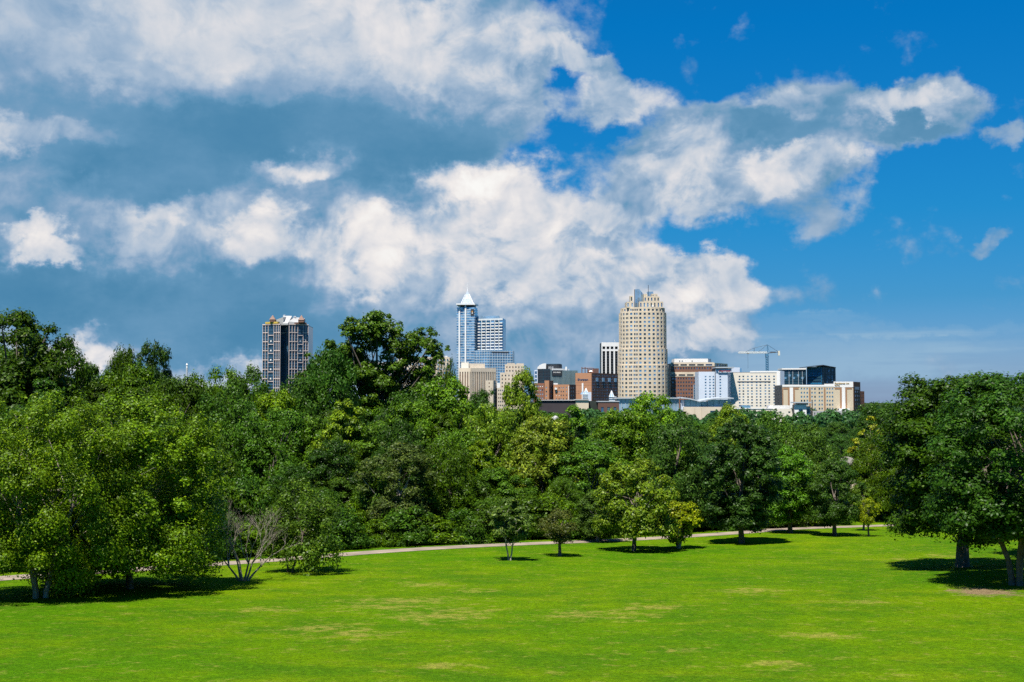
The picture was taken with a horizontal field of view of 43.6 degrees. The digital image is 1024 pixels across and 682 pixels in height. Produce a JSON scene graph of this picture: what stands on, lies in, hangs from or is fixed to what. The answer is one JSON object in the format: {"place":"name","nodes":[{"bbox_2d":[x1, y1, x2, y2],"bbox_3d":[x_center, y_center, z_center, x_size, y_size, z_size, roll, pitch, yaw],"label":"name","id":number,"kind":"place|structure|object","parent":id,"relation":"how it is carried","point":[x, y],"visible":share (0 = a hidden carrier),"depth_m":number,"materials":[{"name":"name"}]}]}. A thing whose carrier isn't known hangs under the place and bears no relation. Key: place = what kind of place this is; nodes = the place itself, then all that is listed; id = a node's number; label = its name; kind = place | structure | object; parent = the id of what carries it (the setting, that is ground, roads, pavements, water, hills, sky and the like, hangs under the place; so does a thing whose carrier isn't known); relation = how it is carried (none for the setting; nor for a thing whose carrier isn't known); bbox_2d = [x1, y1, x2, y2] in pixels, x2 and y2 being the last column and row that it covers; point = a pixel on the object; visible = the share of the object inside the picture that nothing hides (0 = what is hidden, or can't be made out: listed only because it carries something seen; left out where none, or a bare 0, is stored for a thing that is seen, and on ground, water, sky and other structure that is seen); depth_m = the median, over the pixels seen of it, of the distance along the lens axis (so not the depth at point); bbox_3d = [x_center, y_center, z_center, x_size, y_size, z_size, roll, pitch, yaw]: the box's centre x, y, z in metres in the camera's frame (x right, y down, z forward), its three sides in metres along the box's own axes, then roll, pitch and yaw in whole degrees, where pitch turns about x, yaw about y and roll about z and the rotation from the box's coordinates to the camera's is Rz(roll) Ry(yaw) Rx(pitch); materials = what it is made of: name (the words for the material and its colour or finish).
{"place":"outdoors","nodes":[
{"label":"outdoors","id":0,"kind":"place"},
{"bbox_2d":[0,523,939,580],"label":"path","id":1,"kind":"structure","parent":0,"point":[11,577],"depth_m":82.36,"materials":[{"name":"concrete"}]},
{"bbox_2d":[0,403,1023,681],"bbox_3d":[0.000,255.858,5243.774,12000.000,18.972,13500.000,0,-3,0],"label":"ground","id":2,"kind":"structure","parent":0,"point":[850,603],"depth_m":46.71,"materials":[{"name":"green plant"}]},
{"bbox_2d":[0,307,78,431],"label":"oak tree","id":3,"kind":"object","parent":2,"relation":"on","point":[27,335],"visible":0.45,"depth_m":111.12,"materials":[{"name":"green plant"}]},
{"bbox_2d":[18,377,68,468],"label":"woodland tree","id":4,"kind":"object","parent":2,"relation":"on","point":[47,382],"visible":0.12,"depth_m":103.13,"materials":[{"name":"green plant"}]},
{"bbox_2d":[0,353,94,455],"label":"woodland tree","id":5,"kind":"object","parent":2,"relation":"on","point":[24,378],"visible":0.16,"depth_m":108.66,"materials":[{"name":"green plant"}]},
{"bbox_2d":[39,341,97,438],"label":"woodland tree","id":6,"kind":"object","parent":2,"relation":"on","point":[81,374],"visible":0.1,"depth_m":117.05,"materials":[{"name":"green plant"}]},
{"bbox_2d":[0,387,155,598],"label":"birch tree","id":7,"kind":"object","parent":2,"relation":"on","point":[27,534],"visible":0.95,"depth_m":51.10,"materials":[{"name":"green plant"}]},
{"bbox_2d":[103,344,135,385],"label":"woodland tree","id":8,"kind":"object","parent":2,"relation":"on","point":[119,358],"visible":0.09,"depth_m":127.44,"materials":[{"name":"green plant"}]},
{"bbox_2d":[9,391,232,597],"bbox_3d":[-17.227,6.751,56.812,10.122,9.077,10.630,1,-3,-25],"label":"birch tree","id":9,"kind":"object","parent":2,"relation":"on","point":[184,539],"visible":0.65,"depth_m":55.78,"materials":[{"name":"green plant"}]},
{"bbox_2d":[86,362,173,414],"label":"woodland tree","id":10,"kind":"object","parent":2,"relation":"on","point":[112,381],"visible":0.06,"depth_m":115.23,"materials":[{"name":"green plant"}]},
{"bbox_2d":[108,375,162,423],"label":"woodland tree","id":11,"kind":"object","parent":2,"relation":"on","point":[133,383],"visible":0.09,"depth_m":107.82,"materials":[{"name":"green plant"}]},
{"bbox_2d":[135,339,172,414],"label":"tree","id":12,"kind":"object","parent":2,"relation":"on","point":[162,355],"visible":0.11,"depth_m":125.92,"materials":[{"name":"green plant"}]},
{"bbox_2d":[124,377,211,425],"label":"woodland tree","id":13,"kind":"object","parent":2,"relation":"on","point":[191,390],"visible":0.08,"depth_m":114.35,"materials":[{"name":"green plant"}]},
{"bbox_2d":[184,365,251,420],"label":"woodland tree","id":14,"kind":"object","parent":2,"relation":"on","point":[216,376],"visible":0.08,"depth_m":118.97,"materials":[{"name":"green plant"}]},
{"bbox_2d":[208,442,241,495],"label":"woodland tree","id":15,"kind":"object","parent":2,"relation":"on","point":[232,468],"visible":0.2,"depth_m":87.48,"materials":[{"name":"green plant"}]},
{"bbox_2d":[195,379,263,473],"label":"woodland tree","id":16,"kind":"object","parent":2,"relation":"on","point":[241,406],"visible":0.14,"depth_m":102.59,"materials":[{"name":"green plant"}]},
{"bbox_2d":[213,478,252,520],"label":"shrub","id":17,"kind":"object","parent":2,"relation":"on","point":[231,494],"visible":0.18,"depth_m":79.86,"materials":[{"name":"green plant"}]},
{"bbox_2d":[219,472,270,531],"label":"shrub","id":18,"kind":"object","parent":2,"relation":"on","point":[250,486],"visible":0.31,"depth_m":80.50,"materials":[{"name":"green plant"}]},
{"bbox_2d":[224,360,272,409],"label":"woodland tree","id":19,"kind":"object","parent":2,"relation":"on","point":[252,376],"visible":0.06,"depth_m":117.08,"materials":[{"name":"green plant"}]},
{"bbox_2d":[225,520,273,558],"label":"shrub","id":20,"kind":"object","parent":2,"relation":"on","point":[252,536],"visible":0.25,"depth_m":75.13,"materials":[{"name":"green plant"}]},
{"bbox_2d":[217,497,302,580],"bbox_3d":[-12.831,9.590,61.527,4.391,4.190,4.800,-1,-3,28],"label":"bare tree","id":21,"kind":"object","parent":2,"relation":"on","point":[247,577],"visible":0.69,"depth_m":61.42,"materials":[{"name":"grey plant"}]},
{"bbox_2d":[233,484,291,528],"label":"shrub","id":22,"kind":"object","parent":2,"relation":"on","point":[265,492],"visible":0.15,"depth_m":81.14,"materials":[{"name":"green plant"}]},
{"bbox_2d":[229,406,314,506],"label":"woodland tree","id":23,"kind":"object","parent":2,"relation":"on","point":[245,434],"visible":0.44,"depth_m":97.77,"materials":[{"name":"green plant"}]},
{"bbox_2d":[254,387,302,443],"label":"woodland tree","id":24,"kind":"object","parent":2,"relation":"on","point":[264,402],"visible":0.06,"depth_m":111.06,"materials":[{"name":"green plant"}]},
{"bbox_2d":[264,464,309,505],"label":"woodland tree","id":25,"kind":"object","parent":2,"relation":"on","point":[294,471],"visible":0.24,"depth_m":91.34,"materials":[{"name":"green plant"}]},
{"bbox_2d":[262,315,312,404],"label":"office tower","id":26,"kind":"structure","parent":2,"relation":"on","point":[287,342],"depth_m":1505.79,"materials":[{"name":"grey glass"}]},
{"bbox_2d":[269,373,329,436],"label":"woodland tree","id":27,"kind":"object","parent":2,"relation":"on","point":[314,399],"visible":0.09,"depth_m":113.59,"materials":[{"name":"green plant"}]},
{"bbox_2d":[256,476,346,575],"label":"tree","id":28,"kind":"object","parent":2,"relation":"on","point":[311,519],"visible":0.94,"depth_m":65.28,"materials":[{"name":"green plant"}]},
{"bbox_2d":[288,413,335,490],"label":"woodland tree","id":29,"kind":"object","parent":2,"relation":"on","point":[310,430],"visible":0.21,"depth_m":98.82,"materials":[{"name":"green plant"}]},
{"bbox_2d":[295,344,361,421],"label":"woodland tree","id":30,"kind":"object","parent":2,"relation":"on","point":[341,368],"visible":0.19,"depth_m":117.42,"materials":[{"name":"green plant"}]},
{"bbox_2d":[302,439,360,504],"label":"woodland tree","id":31,"kind":"object","parent":2,"relation":"on","point":[325,468],"visible":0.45,"depth_m":88.32,"materials":[{"name":"green plant"}]},
{"bbox_2d":[301,476,363,521],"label":"woodland tree","id":32,"kind":"object","parent":2,"relation":"on","point":[338,481],"visible":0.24,"depth_m":87.13,"materials":[{"name":"green plant"}]},
{"bbox_2d":[307,398,369,471],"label":"poplar tree","id":33,"kind":"object","parent":2,"relation":"on","point":[342,417],"visible":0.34,"depth_m":97.29,"materials":[{"name":"green plant"}]},
{"bbox_2d":[314,432,363,520],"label":"woodland tree","id":34,"kind":"object","parent":2,"relation":"on","point":[336,438],"visible":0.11,"depth_m":94.78,"materials":[{"name":"green plant"}]},
{"bbox_2d":[324,507,378,549],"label":"shrub","id":35,"kind":"object","parent":2,"relation":"on","point":[351,537],"visible":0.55,"depth_m":79.45,"materials":[{"name":"green plant"}]},
{"bbox_2d":[295,309,450,411],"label":"oak tree","id":36,"kind":"object","parent":2,"relation":"on","point":[377,381],"visible":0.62,"depth_m":123.11,"materials":[{"name":"green plant"}]},
{"bbox_2d":[349,419,396,482],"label":"woodland tree","id":37,"kind":"object","parent":2,"relation":"on","point":[368,446],"visible":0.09,"depth_m":96.74,"materials":[{"name":"green plant"}]},
{"bbox_2d":[350,472,396,533],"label":"shrub","id":38,"kind":"object","parent":2,"relation":"on","point":[363,499],"visible":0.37,"depth_m":84.85,"materials":[{"name":"green plant"}]},
{"bbox_2d":[361,518,407,547],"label":"shrub","id":39,"kind":"object","parent":2,"relation":"on","point":[383,541],"visible":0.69,"depth_m":81.50,"materials":[{"name":"green plant"}]},
{"bbox_2d":[352,440,439,522],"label":"woodland tree","id":40,"kind":"object","parent":2,"relation":"on","point":[401,452],"visible":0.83,"depth_m":84.58,"materials":[{"name":"green plant"}]},
{"bbox_2d":[362,415,432,495],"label":"woodland tree","id":41,"kind":"object","parent":2,"relation":"on","point":[400,427],"visible":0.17,"depth_m":92.78,"materials":[{"name":"green plant"}]},
{"bbox_2d":[374,389,435,436],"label":"woodland tree","id":42,"kind":"object","parent":2,"relation":"on","point":[397,397],"visible":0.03,"depth_m":116.77,"materials":[{"name":"green plant"}]},
{"bbox_2d":[376,400,438,478],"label":"woodland tree","id":43,"kind":"object","parent":2,"relation":"on","point":[413,413],"visible":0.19,"depth_m":102.50,"materials":[{"name":"green plant"}]},
{"bbox_2d":[375,505,446,546],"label":"shrub","id":44,"kind":"object","parent":2,"relation":"on","point":[414,536],"visible":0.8,"depth_m":82.12,"materials":[{"name":"green plant"}]},
{"bbox_2d":[404,514,467,544],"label":"shrub","id":45,"kind":"object","parent":2,"relation":"on","point":[444,525],"visible":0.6,"depth_m":83.43,"materials":[{"name":"green plant"}]},
{"bbox_2d":[425,353,455,399],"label":"woodland tree","id":46,"kind":"object","parent":2,"relation":"on","point":[448,373],"visible":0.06,"depth_m":126.69,"materials":[{"name":"green plant"}]},
{"bbox_2d":[423,412,459,461],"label":"woodland tree","id":47,"kind":"object","parent":2,"relation":"on","point":[447,424],"visible":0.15,"depth_m":101.73,"materials":[{"name":"green plant"}]},
{"bbox_2d":[409,374,484,448],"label":"woodland tree","id":48,"kind":"object","parent":2,"relation":"on","point":[447,402],"visible":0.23,"depth_m":104.58,"materials":[{"name":"green plant"}]},
{"bbox_2d":[419,440,477,530],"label":"woodland tree","id":49,"kind":"object","parent":2,"relation":"on","point":[465,488],"visible":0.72,"depth_m":87.91,"materials":[{"name":"green plant"}]},
{"bbox_2d":[430,427,495,506],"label":"woodland tree","id":50,"kind":"object","parent":2,"relation":"on","point":[462,436],"visible":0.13,"depth_m":95.81,"materials":[{"name":"green plant"}]},
{"bbox_2d":[437,508,492,544],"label":"shrub","id":51,"kind":"object","parent":2,"relation":"on","point":[452,517],"visible":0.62,"depth_m":84.59,"materials":[{"name":"green plant"}]},
{"bbox_2d":[459,362,495,399],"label":"courthouse block","id":52,"kind":"structure","parent":2,"relation":"on","point":[474,377],"depth_m":1422.95,"materials":[{"name":"concrete"}]},
{"bbox_2d":[448,496,511,543],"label":"shrub","id":53,"kind":"object","parent":2,"relation":"on","point":[470,524],"visible":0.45,"depth_m":85.11,"materials":[{"name":"green plant"}]},
{"bbox_2d":[465,388,499,433],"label":"woodland tree","id":54,"kind":"object","parent":2,"relation":"on","point":[478,398],"visible":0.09,"depth_m":111.22,"materials":[{"name":"green plant"}]},
{"bbox_2d":[456,282,513,398],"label":"office tower","id":55,"kind":"structure","parent":2,"relation":"on","point":[481,339],"depth_m":1602.96,"materials":[{"name":"blue glass"}]},
{"bbox_2d":[457,307,502,380],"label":"window","id":56,"kind":"structure","parent":55,"relation":"in","point":[462,314],"depth_m":1604.51,"materials":[{"name":"teal glass"}]},
{"bbox_2d":[466,440,503,487],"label":"woodland tree","id":57,"kind":"object","parent":2,"relation":"on","point":[485,452],"visible":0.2,"depth_m":93.78,"materials":[{"name":"green plant"}]},
{"bbox_2d":[460,399,533,487],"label":"woodland tree","id":58,"kind":"object","parent":2,"relation":"on","point":[500,433],"visible":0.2,"depth_m":99.65,"materials":[{"name":"green plant"}]},
{"bbox_2d":[486,380,509,411],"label":"annex block","id":59,"kind":"structure","parent":2,"relation":"on","point":[495,398],"depth_m":1381.69,"materials":[{"name":"concrete"}]},
{"bbox_2d":[475,466,538,505],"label":"woodland tree","id":60,"kind":"object","parent":2,"relation":"on","point":[488,475],"visible":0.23,"depth_m":91.83,"materials":[{"name":"green plant"}]},
{"bbox_2d":[483,497,533,559],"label":"young tree","id":61,"kind":"object","parent":2,"relation":"on","point":[509,525],"visible":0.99,"depth_m":71.81,"materials":[{"name":"green plant"}]},
{"bbox_2d":[500,363,523,408],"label":"stepped tower","id":62,"kind":"structure","parent":2,"relation":"on","point":[511,369],"depth_m":1449.35,"materials":[{"name":"concrete"}]},
{"bbox_2d":[497,366,547,494],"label":"woodland tree","id":63,"kind":"object","parent":2,"relation":"on","point":[528,407],"visible":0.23,"depth_m":105.48,"materials":[{"name":"green plant"}]},
{"bbox_2d":[512,491,560,539],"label":"shrub","id":64,"kind":"object","parent":2,"relation":"on","point":[529,503],"visible":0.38,"depth_m":88.93,"materials":[{"name":"green plant"}]},
{"bbox_2d":[501,413,580,496],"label":"woodland tree","id":65,"kind":"object","parent":2,"relation":"on","point":[546,441],"visible":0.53,"depth_m":97.78,"materials":[{"name":"green plant"}]},
{"bbox_2d":[534,363,577,384],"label":"office block","id":66,"kind":"structure","parent":2,"relation":"on","point":[556,373],"depth_m":1565.36,"materials":[{"name":"grey glass"}]},
{"bbox_2d":[525,493,586,538],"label":"shrub","id":67,"kind":"object","parent":2,"relation":"on","point":[551,499],"visible":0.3,"depth_m":89.78,"materials":[{"name":"green plant"}]},
{"bbox_2d":[535,508,578,555],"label":"young tree","id":68,"kind":"object","parent":2,"relation":"on","point":[559,535],"visible":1,"depth_m":74.79,"materials":[{"name":"green plant"}]},
{"bbox_2d":[553,383,575,399],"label":"brick block","id":69,"kind":"structure","parent":2,"relation":"on","point":[564,392],"depth_m":1329.86,"materials":[{"name":"brick"}]},
{"bbox_2d":[550,476,582,518],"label":"woodland tree","id":70,"kind":"object","parent":2,"relation":"on","point":[573,495],"visible":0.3,"depth_m":93.34,"materials":[{"name":"green plant"}]},
{"bbox_2d":[538,399,596,416],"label":"warehouse","id":71,"kind":"structure","parent":2,"relation":"on","point":[558,406],"depth_m":1186.37,"materials":[{"name":"grey concrete"}]},
{"bbox_2d":[549,404,590,481],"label":"tree","id":72,"kind":"object","parent":2,"relation":"on","point":[578,421],"visible":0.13,"depth_m":107.75,"materials":[{"name":"green plant"}]},
{"bbox_2d":[542,438,632,510],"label":"woodland tree","id":73,"kind":"object","parent":2,"relation":"on","point":[600,451],"visible":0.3,"depth_m":95.77,"materials":[{"name":"green plant"}]},
{"bbox_2d":[575,367,617,402],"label":"brick hotel","id":74,"kind":"structure","parent":2,"relation":"on","point":[597,384],"depth_m":1399.99,"materials":[{"name":"brick"}]},
{"bbox_2d":[571,491,621,540],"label":"woodland tree","id":75,"kind":"object","parent":2,"relation":"on","point":[586,503],"visible":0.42,"depth_m":87.07,"materials":[{"name":"green plant"}]},
{"bbox_2d":[600,342,618,373],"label":"striped tower","id":76,"kind":"structure","parent":2,"relation":"on","point":[608,357],"depth_m":1640.86,"materials":[{"name":"concrete"}]},
{"bbox_2d":[584,407,650,487],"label":"woodland tree","id":77,"kind":"object","parent":2,"relation":"on","point":[634,443],"visible":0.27,"depth_m":101.90,"materials":[{"name":"green plant"}]},
{"bbox_2d":[590,456,681,550],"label":"maple tree","id":78,"kind":"object","parent":2,"relation":"on","point":[635,522],"visible":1,"depth_m":78.85,"materials":[{"name":"green plant"}]},
{"bbox_2d":[617,285,667,396],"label":"round tower","id":79,"kind":"structure","parent":2,"relation":"on","point":[642,365],"depth_m":1484.22,"materials":[{"name":"concrete"}]},
{"bbox_2d":[619,295,667,395],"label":"window","id":80,"kind":"structure","parent":79,"relation":"in","point":[635,350],"depth_m":1483.93,"materials":[{"name":"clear glass"}]},
{"bbox_2d":[619,390,689,473],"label":"woodland tree","id":81,"kind":"object","parent":2,"relation":"on","point":[643,404],"visible":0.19,"depth_m":104.77,"materials":[{"name":"green plant"}]},
{"bbox_2d":[612,397,733,419],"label":"convention hall","id":82,"kind":"structure","parent":2,"relation":"on","point":[701,408],"depth_m":1248.52,"materials":[{"name":"grey metal"}]},
{"bbox_2d":[632,411,723,522],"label":"woodland tree","id":83,"kind":"object","parent":2,"relation":"on","point":[688,484],"visible":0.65,"depth_m":95.00,"materials":[{"name":"green plant"}]},
{"bbox_2d":[665,500,703,548],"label":"tree","id":84,"kind":"object","parent":2,"relation":"on","point":[689,519],"visible":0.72,"depth_m":81.58,"materials":[{"name":"green plant"}]},
{"bbox_2d":[668,359,727,407],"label":"office block","id":85,"kind":"structure","parent":2,"relation":"on","point":[681,377],"depth_m":1523.33,"materials":[{"name":"brick"}]},
{"bbox_2d":[708,401,749,490],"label":"woodland tree","id":86,"kind":"object","parent":2,"relation":"on","point":[725,412],"visible":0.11,"depth_m":111.23,"materials":[{"name":"green plant"}]},
{"bbox_2d":[695,367,783,407],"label":"white hotel","id":87,"kind":"structure","parent":2,"relation":"on","point":[754,389],"depth_m":1397.68,"materials":[{"name":"concrete"}]},
{"bbox_2d":[694,416,785,543],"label":"oak tree","id":88,"kind":"object","parent":2,"relation":"on","point":[750,511],"visible":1,"depth_m":84.26,"materials":[{"name":"green plant"}]},
{"bbox_2d":[495,406,1021,432],"bbox_3d":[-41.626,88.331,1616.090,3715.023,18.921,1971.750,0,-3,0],"label":"distant woodland","id":89,"kind":"object","parent":2,"relation":"on","point":[848,418],"visible":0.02,"depth_m":834.15,"materials":[{"name":"green plant"}]},
{"bbox_2d":[751,410,808,483],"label":"woodland tree","id":90,"kind":"object","parent":2,"relation":"on","point":[784,426],"visible":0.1,"depth_m":107.29,"materials":[{"name":"green plant"}]},
{"bbox_2d":[762,444,815,532],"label":"oak tree","id":91,"kind":"object","parent":2,"relation":"on","point":[797,498],"visible":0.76,"depth_m":92.86,"materials":[{"name":"green plant"}]},
{"bbox_2d":[778,368,805,384],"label":"glass block","id":92,"kind":"structure","parent":2,"relation":"on","point":[794,376],"depth_m":1602.35,"materials":[{"name":"blue glass"}]},
{"bbox_2d":[781,421,842,524],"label":"woodland tree","id":93,"kind":"object","parent":2,"relation":"on","point":[825,453],"visible":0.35,"depth_m":104.75,"materials":[{"name":"green plant"}]},
{"bbox_2d":[800,365,835,384],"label":"glass tower","id":94,"kind":"structure","parent":2,"relation":"on","point":[820,374],"depth_m":1566.46,"materials":[{"name":"glass"}]},
{"bbox_2d":[774,382,863,420],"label":"tan hotel","id":95,"kind":"structure","parent":2,"relation":"on","point":[840,396],"depth_m":1287.34,"materials":[{"name":"beige concrete"}]},
{"bbox_2d":[805,460,865,535],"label":"oak tree","id":96,"kind":"object","parent":2,"relation":"on","point":[825,509],"visible":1,"depth_m":90.47,"materials":[{"name":"green plant"}]},
{"bbox_2d":[857,497,882,536],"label":"young tree","id":97,"kind":"object","parent":2,"relation":"on","point":[864,518],"visible":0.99,"depth_m":90.31,"materials":[{"name":"green plant"}]},
{"bbox_2d":[845,400,897,449],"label":"woodland tree","id":98,"kind":"object","parent":2,"relation":"on","point":[862,423],"visible":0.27,"depth_m":207.53,"materials":[{"name":"green plant"}]},
{"bbox_2d":[848,432,900,521],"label":"woodland tree","id":99,"kind":"object","parent":2,"relation":"on","point":[861,460],"visible":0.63,"depth_m":110.20,"materials":[{"name":"green plant"}]},
{"bbox_2d":[873,369,1023,567],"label":"maple tree","id":100,"kind":"object","parent":2,"relation":"on","point":[911,425],"visible":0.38,"depth_m":64.32,"materials":[{"name":"green plant"}]},
{"bbox_2d":[917,371,1023,585],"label":"maple tree","id":101,"kind":"object","parent":2,"relation":"on","point":[969,502],"visible":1,"depth_m":55.51,"materials":[{"name":"green plant"}]},
{"bbox_2d":[0,0,1023,402],"label":"sky","id":102,"kind":"structure","parent":0,"point":[839,184],"materials":[{"name":"blue"}]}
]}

